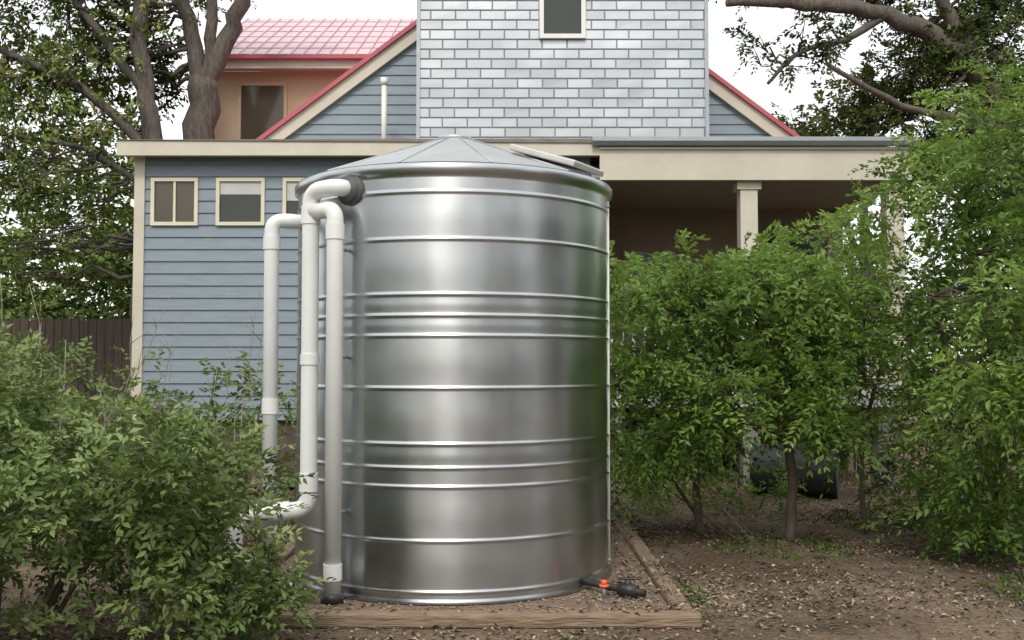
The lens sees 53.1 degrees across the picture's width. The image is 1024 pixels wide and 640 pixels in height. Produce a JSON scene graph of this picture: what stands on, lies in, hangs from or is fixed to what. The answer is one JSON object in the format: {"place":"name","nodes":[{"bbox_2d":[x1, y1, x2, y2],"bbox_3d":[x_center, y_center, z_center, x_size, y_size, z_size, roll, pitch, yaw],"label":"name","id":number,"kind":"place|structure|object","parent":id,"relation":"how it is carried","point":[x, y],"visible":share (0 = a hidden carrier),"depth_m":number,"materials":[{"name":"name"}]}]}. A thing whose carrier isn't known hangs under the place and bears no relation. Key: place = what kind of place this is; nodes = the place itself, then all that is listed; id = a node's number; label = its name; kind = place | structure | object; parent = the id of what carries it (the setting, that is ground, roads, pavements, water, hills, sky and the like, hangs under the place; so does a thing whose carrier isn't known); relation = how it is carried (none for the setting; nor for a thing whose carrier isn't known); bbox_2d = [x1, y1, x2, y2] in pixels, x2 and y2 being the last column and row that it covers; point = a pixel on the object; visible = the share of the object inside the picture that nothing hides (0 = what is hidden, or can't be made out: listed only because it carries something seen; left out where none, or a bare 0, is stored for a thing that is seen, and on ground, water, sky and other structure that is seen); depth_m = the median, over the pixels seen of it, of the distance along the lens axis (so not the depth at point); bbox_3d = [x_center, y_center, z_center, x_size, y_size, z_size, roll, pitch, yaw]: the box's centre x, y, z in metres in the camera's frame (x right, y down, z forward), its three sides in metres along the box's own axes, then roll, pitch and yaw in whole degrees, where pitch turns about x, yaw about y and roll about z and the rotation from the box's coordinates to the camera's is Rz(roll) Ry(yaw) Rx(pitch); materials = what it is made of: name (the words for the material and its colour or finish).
{"place":"outdoors","nodes":[
{"label":"outdoors","id":0,"kind":"place"},
{"bbox_2d":[0,370,1023,639],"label":"ground","id":1,"kind":"structure","parent":0,"point":[948,624],"depth_m":7.02,"materials":[{"name":"soil"}]},
{"bbox_2d":[0,318,137,452],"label":"wooden fence","id":2,"kind":"object","parent":1,"relation":"on","point":[103,339],"visible":0.36,"depth_m":18.00,"materials":[{"name":"brown wood"}]},
{"bbox_2d":[0,35,161,390],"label":"background trees","id":3,"kind":"object","parent":1,"relation":"on","point":[52,305],"visible":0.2,"depth_m":20.44,"materials":[{"name":"green plant"}]},
{"bbox_2d":[0,0,226,446],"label":"oak tree","id":4,"kind":"object","parent":1,"relation":"on","point":[141,76],"visible":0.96,"depth_m":16.39,"materials":[{"name":"green plant"}]},
{"bbox_2d":[0,328,296,557],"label":"leafy shrub","id":5,"kind":"object","parent":1,"relation":"on","point":[99,406],"visible":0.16,"depth_m":8.69,"materials":[{"name":"green plant"}]},
{"bbox_2d":[0,278,298,571],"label":"bare twigs","id":6,"kind":"object","parent":1,"relation":"on","point":[143,366],"visible":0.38,"depth_m":6.79,"materials":[{"name":"brown wood"}]},
{"bbox_2d":[62,0,256,138],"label":"oak tree","id":7,"kind":"object","parent":1,"relation":"on","point":[202,77],"visible":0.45,"depth_m":17.41,"materials":[{"name":"brown plant"}]},
{"bbox_2d":[0,322,337,639],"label":"leafy shrub","id":8,"kind":"object","parent":1,"relation":"on","point":[153,481],"visible":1,"depth_m":5.12,"materials":[{"name":"green plant"}]},
{"bbox_2d":[142,420,296,486],"bbox_3d":[-1.850,1.694,13.014,5.700,0.850,0.050,0,-3,0],"label":"dark skirt","id":9,"kind":"object","parent":1,"relation":"on","point":[290,438],"depth_m":12.99,"materials":[{"name":"grey wood"}]},
{"bbox_2d":[234,538,294,599],"bbox_3d":[-1.805,1.860,7.979,0.110,0.080,3.696,0,-3,0],"label":"timber edging","id":10,"kind":"object","parent":1,"relation":"on","point":[286,554],"visible":0.03,"depth_m":8.08,"materials":[{"name":"brown wood"}]},
{"bbox_2d":[214,71,345,138],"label":"back wing wall","id":11,"kind":"structure","parent":1,"relation":"on","point":[304,86],"depth_m":19.21,"materials":[{"name":"orange paint"}]},
{"bbox_2d":[237,82,287,138],"bbox_3d":[-4.670,-3.833,19.160,0.920,1.230,0.050,0,-3,0],"label":"back window frame","id":12,"kind":"object","parent":11,"relation":"attached to","point":[284,84],"visible":0.74,"depth_m":19.15,"materials":[{"name":"pink paint"}]},
{"bbox_2d":[241,86,283,138],"bbox_3d":[-4.670,-3.803,19.167,0.800,1.170,0.025,0,-3,0],"label":"back window glass","id":13,"kind":"object","parent":12,"relation":"attached to","point":[262,109],"visible":0.64,"depth_m":19.16,"materials":[{"name":"brown"}]},
{"bbox_2d":[204,19,415,59],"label":"back roof","id":14,"kind":"structure","parent":11,"relation":"on","point":[329,45],"depth_m":20.39,"materials":[{"name":"pink metal"}]},
{"bbox_2d":[224,69,348,70],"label":"back soffit","id":15,"kind":"structure","parent":14,"relation":"attached to","point":[286,69],"depth_m":19.10,"materials":[{"name":"beige paint"}]},
{"bbox_2d":[225,60,360,68],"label":"back fascia","id":16,"kind":"structure","parent":14,"relation":"attached to","point":[289,64],"depth_m":18.77,"materials":[{"name":"beige paint"}]},
{"bbox_2d":[204,17,412,53],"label":"back roof seams","id":17,"kind":"object","parent":14,"relation":"on","point":[317,31],"visible":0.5,"depth_m":21.07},
{"bbox_3d":[-2.033,-3.849,19.337,4.606,3.537,7.698,0,-2,0],"label":"main roof","id":18,"kind":"object","parent":11,"relation":"on","visible":0},
{"bbox_2d":[204,54,368,58],"bbox_3d":[-3.310,-4.804,18.692,5.020,0.070,0.070,0,-3,0],"label":"back roof gutter","id":19,"kind":"object","parent":18,"relation":"on","point":[297,56],"visible":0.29,"depth_m":18.66,"materials":[{"name":"red metal"}]},
{"bbox_2d":[201,610,701,627],"bbox_3d":[-0.365,1.774,6.068,2.970,0.085,0.120,0,-3,0],"label":"timber edging","id":20,"kind":"object","parent":1,"relation":"on","point":[507,618],"visible":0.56,"depth_m":6.01,"materials":[{"name":"brown wood"}]},
{"bbox_2d":[250,526,669,609],"bbox_3d":[-0.385,1.888,7.875,2.730,0.055,3.500,0,-3,0],"label":"gravel pad","id":21,"kind":"object","parent":1,"relation":"on","point":[569,602],"visible":0.21,"depth_m":6.56,"materials":[{"name":"brown gravel"}]},
{"bbox_2d":[294,134,611,604],"bbox_3d":[-0.430,0.227,7.657,2.360,3.255,2.360,0,-3,0],"label":"water tank","id":22,"kind":"object","parent":21,"relation":"on","point":[476,433],"visible":0.85,"depth_m":6.59,"materials":[{"name":"metal"}]},
{"bbox_2d":[261,214,301,578],"bbox_3d":[-1.495,0.542,7.003,0.183,2.547,0.443,-2,-3,41],"label":"drainpipe","id":23,"kind":"object","parent":22,"relation":"attached to","point":[275,224],"visible":0.81,"depth_m":6.88,"materials":[{"name":"plastic"}]},
{"bbox_2d":[225,179,350,592],"bbox_3d":[-1.426,0.447,6.704,0.878,2.731,0.226,0,-3,5],"label":"drainpipe","id":24,"kind":"object","parent":22,"relation":"attached to","point":[316,192],"visible":0.68,"depth_m":6.70,"materials":[{"name":"plastic"}]},
{"bbox_2d":[308,202,344,593],"bbox_3d":[-1.217,0.508,6.645,0.309,2.564,0.122,-2,-3,40],"label":"drainpipe","id":25,"kind":"object","parent":22,"relation":"attached to","point":[332,212],"visible":0.98,"depth_m":6.54,"materials":[{"name":"plastic"}]},
{"bbox_2d":[582,577,646,597],"bbox_3d":[0.610,1.747,6.782,0.611,0.124,0.103,-2,-3,35],"label":"drain valve","id":26,"kind":"object","parent":22,"relation":"attached to","point":[627,588],"visible":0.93,"depth_m":6.66,"materials":[{"name":"black plastic"}]},
{"bbox_2d":[244,555,665,609],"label":"gravel","id":27,"kind":"structure","parent":21,"relation":"on","point":[470,606],"depth_m":6.46,"materials":[{"name":"gravel"}]},
{"bbox_2d":[599,579,608,597],"bbox_3d":[0.600,1.754,6.670,0.066,0.118,0.066,0,-3,0],"label":"garden tap","id":28,"kind":"object","parent":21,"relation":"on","point":[603,585],"visible":1,"depth_m":6.66,"materials":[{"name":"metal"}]},
{"bbox_2d":[0,471,1023,639],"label":"leaf litter","id":29,"kind":"object","parent":1,"relation":"on","point":[715,587],"visible":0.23,"depth_m":6.96,"materials":[{"name":"brown plant"}]},
{"bbox_2d":[0,221,1023,411],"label":"background trees","id":30,"kind":"object","parent":1,"relation":"on","point":[917,251],"depth_m":38.35,"materials":[{"name":"green plant"}]},
{"bbox_2d":[151,505,1023,619],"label":"ground weeds","id":31,"kind":"object","parent":1,"relation":"on","point":[851,553],"visible":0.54,"depth_m":8.42,"materials":[{"name":"green plant"}]},
{"bbox_2d":[615,518,692,609],"bbox_3d":[1.042,1.860,7.979,0.115,0.080,3.696,0,-3,0],"label":"timber edging","id":32,"kind":"object","parent":1,"relation":"on","point":[640,549],"visible":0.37,"depth_m":7.44,"materials":[{"name":"brown wood"}]},
{"bbox_2d":[625,407,847,468],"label":"porch floor","id":33,"kind":"structure","parent":1,"relation":"on","point":[707,459],"depth_m":15.23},
{"bbox_2d":[629,407,872,480],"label":"underfloor slats","id":34,"kind":"object","parent":1,"relation":"on","point":[846,471],"visible":0.01,"depth_m":13.53,"materials":[{"name":"brown wood"}]},
{"bbox_2d":[610,407,896,488],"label":"deck piers","id":35,"kind":"structure","parent":1,"relation":"on","point":[753,433],"depth_m":12.85,"materials":[{"name":"wood"}]},
{"bbox_2d":[737,189,905,384],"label":"porch columns","id":36,"kind":"structure","parent":35,"relation":"on","point":[747,210],"depth_m":12.90,"materials":[{"name":"beige wood"}]},
{"bbox_2d":[115,139,886,146],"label":"roof","id":37,"kind":"structure","parent":36,"relation":"on","point":[511,140],"depth_m":12.81,"materials":[{"name":"grey metal"}]},
{"bbox_2d":[117,140,599,155],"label":"fascia","id":38,"kind":"structure","parent":37,"relation":"attached to","point":[229,148],"depth_m":12.83,"materials":[{"name":"beige paint"}]},
{"bbox_2d":[125,156,597,156],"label":"soffit","id":39,"kind":"structure","parent":37,"relation":"attached to","point":[292,156],"depth_m":13.05,"materials":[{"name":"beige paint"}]},
{"bbox_2d":[381,77,387,138],"bbox_3d":[-1.840,-2.900,14.741,0.110,1.180,0.110,0,-3,0],"label":"vent pipe","id":40,"kind":"object","parent":37,"relation":"attached to","point":[384,82],"visible":0.83,"depth_m":14.71,"materials":[{"name":"white paint"}]},
{"bbox_2d":[420,0,704,175],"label":"house wall","id":41,"kind":"structure","parent":37,"relation":"on","point":[594,162],"depth_m":14.19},
{"bbox_2d":[420,0,704,146],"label":"tower tin shingles","id":42,"kind":"object","parent":41,"relation":"attached to","point":[548,107],"visible":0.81,"depth_m":14.18,"materials":[{"name":"silver metal"}]},
{"bbox_2d":[539,0,585,38],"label":"tower window frame","id":43,"kind":"object","parent":42,"relation":"attached to","point":[542,35],"visible":1,"depth_m":14.15,"materials":[{"name":"white wood"}]},
{"bbox_2d":[544,0,580,33],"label":"tower window glass","id":44,"kind":"object","parent":43,"relation":"in","point":[562,16],"visible":1,"depth_m":14.20,"materials":[{"name":"grey glass"}]},
{"bbox_2d":[416,0,708,146],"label":"tower corner flashing","id":45,"kind":"object","parent":41,"relation":"attached to","point":[706,36],"visible":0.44,"depth_m":14.16,"materials":[{"name":"silver metal"}]},
{"bbox_2d":[592,137,918,145],"bbox_3d":[3.025,-2.226,12.759,4.050,0.100,0.100,0,-3,0],"label":"gutter","id":46,"kind":"object","parent":37,"relation":"attached to","point":[741,141],"visible":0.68,"depth_m":12.72,"materials":[{"name":"metal"}]},
{"bbox_3d":[0.270,-4.075,15.569,8.440,3.200,0.148,0,-2,0],"label":"gable","id":47,"kind":"object","parent":37,"relation":"on","visible":0},
{"bbox_2d":[256,19,416,138],"bbox_3d":[-2.035,-4.025,15.410,4.610,3.544,0.160,0,-3,0],"label":"barge cap","id":48,"kind":"object","parent":47,"relation":"attached to","point":[340,79],"visible":0.44,"depth_m":15.32,"materials":[{"name":"red metal"}]},
{"bbox_2d":[265,26,416,138],"bbox_3d":[-2.016,-3.917,15.419,4.573,3.603,0.068,0,-3,0],"label":"rake board","id":49,"kind":"object","parent":47,"relation":"attached to","point":[346,85],"visible":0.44,"depth_m":15.37,"materials":[{"name":"beige paint"}]},
{"bbox_2d":[709,75,791,136],"bbox_3d":[2.556,-3.917,15.419,4.573,3.603,0.068,0,-3,0],"label":"rake board","id":50,"kind":"object","parent":47,"relation":"attached to","point":[744,108],"depth_m":15.35,"materials":[{"name":"beige paint"}]},
{"bbox_2d":[709,68,800,136],"bbox_3d":[2.575,-4.025,15.410,4.610,3.544,0.160,0,-3,0],"label":"barge cap","id":51,"kind":"object","parent":50,"relation":"attached to","point":[752,103],"depth_m":15.30,"materials":[{"name":"red metal"}]},
{"bbox_2d":[616,323,886,377],"bbox_3d":[2.860,0.389,12.915,3.720,0.690,0.040,0,-3,0],"label":"deck rail","id":52,"kind":"object","parent":36,"relation":"attached to","point":[779,325],"visible":0.04,"depth_m":12.91,"materials":[{"name":"wood"}]},
{"bbox_2d":[610,327,877,374],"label":"deck balusters","id":53,"kind":"object","parent":52,"relation":"on","point":[611,340],"visible":0.02,"depth_m":12.90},
{"bbox_2d":[610,385,912,406],"bbox_3d":[3.000,0.949,12.796,4.000,0.280,0.050,0,-3,0],"label":"deck edge","id":54,"kind":"object","parent":36,"relation":"attached to","point":[862,392],"visible":0.07,"depth_m":12.77,"materials":[{"name":"wood"}]},
{"bbox_2d":[733,181,906,192],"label":"porch column caps","id":55,"kind":"object","parent":36,"relation":"on","point":[738,186],"visible":0.54,"depth_m":12.90,"materials":[{"name":"beige wood"}]},
{"bbox_2d":[749,443,839,497],"bbox_3d":[3.343,1.770,12.119,0.985,0.616,0.616,-1,-3,22],"label":"steel drum","id":56,"kind":"object","parent":1,"relation":"on","point":[814,486],"visible":0.54,"depth_m":11.90,"materials":[{"name":"paint"}]},
{"bbox_2d":[609,58,1023,574],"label":"shrubs","id":57,"kind":"object","parent":1,"relation":"on","point":[798,305],"visible":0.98,"depth_m":8.55,"materials":[{"name":"green plant"}]},
{"bbox_2d":[610,456,1023,568],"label":"shrub","id":58,"kind":"object","parent":1,"relation":"on","point":[898,501],"visible":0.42,"depth_m":9.00,"materials":[{"name":"green plant"}]},
{"bbox_2d":[612,446,1023,636],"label":"fallen twigs","id":59,"kind":"object","parent":1,"relation":"on","point":[832,625],"visible":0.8,"depth_m":7.44,"materials":[{"name":"brown wood"}]},
{"bbox_2d":[708,0,1023,195],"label":"oak tree","id":60,"kind":"object","parent":1,"relation":"on","point":[959,33],"visible":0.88,"depth_m":18.78,"materials":[{"name":"green plant"}]},
{"bbox_2d":[770,49,1002,440],"bbox_3d":[7.490,-1.427,20.526,6.670,7.768,2.956,0,-3,0],"label":"oak tree","id":61,"kind":"object","parent":1,"relation":"on","point":[867,112],"visible":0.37,"depth_m":20.30,"materials":[{"name":"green plant"}]},
{"bbox_2d":[843,146,1023,430],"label":"background trees","id":62,"kind":"object","parent":1,"relation":"on","point":[931,272],"visible":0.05,"depth_m":23.34,"materials":[{"name":"green plant"}]},
{"bbox_3d":[-4.730,-0.341,15.680,0.080,3.450,5.100,0,-2,0],"label":"side wall","id":63,"kind":"object","parent":1,"relation":"on","visible":0},
{"bbox_2d":[131,157,145,420],"bbox_3d":[-4.745,-0.381,13.056,0.130,3.400,0.145,0,-3,0],"label":"corner board","id":64,"kind":"object","parent":63,"relation":"attached to","point":[138,244],"visible":0.64,"depth_m":13.00,"materials":[{"name":"beige paint"}]},
{"bbox_2d":[152,177,306,177],"bbox_3d":[-1.875,-0.405,13.071,5.750,3.350,0.078,0,-3,0],"label":"front wall backing","id":65,"kind":"object","parent":63,"relation":"attached to","point":[226,177],"visible":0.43,"depth_m":13.09,"materials":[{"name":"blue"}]},
{"bbox_2d":[142,157,589,419],"bbox_3d":[-1.845,-0.408,13.018,5.690,3.350,0.025,0,-3,0],"label":"front wall siding","id":66,"kind":"object","parent":65,"relation":"attached to","point":[207,273],"visible":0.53,"depth_m":13.02,"materials":[{"name":"blue wood"}]},
{"bbox_2d":[150,178,198,225],"bbox_3d":[-4.300,-1.507,13.053,0.600,0.610,0.050,0,-3,0],"label":"window frame","id":67,"kind":"object","parent":66,"relation":"attached to","point":[152,203],"visible":1,"depth_m":13.03,"materials":[{"name":"beige wood"}]},
{"bbox_2d":[155,182,193,221],"bbox_3d":[-4.300,-1.506,13.069,0.510,0.520,0.011,0,-3,0],"label":"window glass","id":68,"kind":"object","parent":67,"relation":"in","point":[164,201],"visible":1,"depth_m":13.06,"materials":[{"name":"grey glass"}]},
{"bbox_2d":[173,181,175,221],"bbox_3d":[-4.300,-1.507,13.050,0.030,0.520,0.024,0,-3,0],"label":"window mullion","id":69,"kind":"structure","parent":67,"relation":"attached to","point":[174,201],"depth_m":13.04,"materials":[{"name":"paint"}]},
{"bbox_2d":[215,178,264,225],"bbox_3d":[-3.460,-1.507,13.053,0.620,0.610,0.050,0,-3,0],"label":"window frame","id":70,"kind":"object","parent":66,"relation":"attached to","point":[217,218],"visible":0.98,"depth_m":13.03,"materials":[{"name":"beige wood"}]},
{"bbox_2d":[220,194,260,221],"bbox_3d":[-3.460,-1.506,13.069,0.530,0.520,0.011,0,-3,0],"label":"window glass","id":71,"kind":"object","parent":70,"relation":"in","point":[240,207],"visible":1,"depth_m":13.06,"materials":[{"name":"grey glass"}]},
{"bbox_2d":[220,182,260,193],"bbox_3d":[-3.460,-1.682,13.066,0.520,0.160,0.005,0,-3,0],"label":"window blind","id":72,"kind":"object","parent":70,"relation":"in","point":[240,187],"depth_m":13.06,"materials":[{"name":"white fabric"}]},
{"bbox_2d":[282,178,303,213],"bbox_3d":[-2.620,-1.507,13.053,0.600,0.610,0.050,0,-3,0],"label":"window frame","id":73,"kind":"object","parent":66,"relation":"attached to","point":[284,202],"visible":0.25,"depth_m":13.04,"materials":[{"name":"beige wood"}]},
{"bbox_2d":[287,182,298,200],"bbox_3d":[-2.620,-1.642,13.065,0.500,0.240,0.005,0,-3,0],"label":"window blind","id":74,"kind":"object","parent":73,"relation":"in","point":[291,191],"depth_m":13.06,"materials":[{"name":"white fabric"}]},
{"bbox_2d":[287,201,298,213],"bbox_3d":[-2.620,-1.506,13.069,0.510,0.520,0.011,0,-3,0],"label":"window glass","id":75,"kind":"object","parent":73,"relation":"in","point":[292,207],"visible":0.21,"depth_m":13.06,"materials":[{"name":"grey glass"}]},
{"bbox_2d":[0,0,1023,368],"label":"sky","id":76,"kind":"structure","parent":0,"point":[724,61],"materials":[{"name":"white"}]},
{"bbox_2d":[287,42,770,138],"bbox_3d":[0.270,-4.039,15.478,8.129,3.080,0.025,0,-3,0],"label":"gable siding","id":77,"kind":"object","parent":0,"point":[355,113],"visible":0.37,"depth_m":15.44,"materials":[{"name":"blue wood"}]},
{"bbox_2d":[600,146,709,146],"bbox_3d":[0.700,-2.426,14.124,4.080,0.060,0.110,0,-3,0],"label":"tower base flashing","id":78,"kind":"object","parent":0,"point":[652,146],"depth_m":14.14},
{"bbox_2d":[609,209,843,384],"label":"porch back wall","id":79,"kind":"structure","parent":0,"point":[646,227],"depth_m":15.48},
{"bbox_2d":[623,246,683,330],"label":"porch opening trim","id":80,"kind":"structure","parent":79,"relation":"attached to","point":[627,249],"depth_m":15.41,"materials":[{"name":"brown wood"}]},
{"bbox_2d":[628,235,827,322],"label":"porch openings","id":81,"kind":"object","parent":79,"relation":"in","point":[802,246],"visible":0.21,"depth_m":15.42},
{"bbox_2d":[590,174,880,208],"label":"porch ceiling","id":82,"kind":"structure","parent":0,"point":[722,195],"depth_m":14.15,"materials":[{"name":"beige wood"}]},
{"bbox_2d":[599,150,911,180],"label":"porch fascia","id":83,"kind":"structure","parent":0,"point":[727,165],"depth_m":12.82,"materials":[{"name":"beige wood"}]},
{"bbox_2d":[600,147,908,149],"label":"porch fascia trim","id":84,"kind":"structure","parent":83,"relation":"attached to","point":[746,148],"depth_m":12.80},
{"bbox_2d":[847,181,907,204],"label":"porch right beam","id":85,"kind":"structure","parent":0,"point":[858,201],"depth_m":14.67,"materials":[{"name":"beige wood"}]}
]}

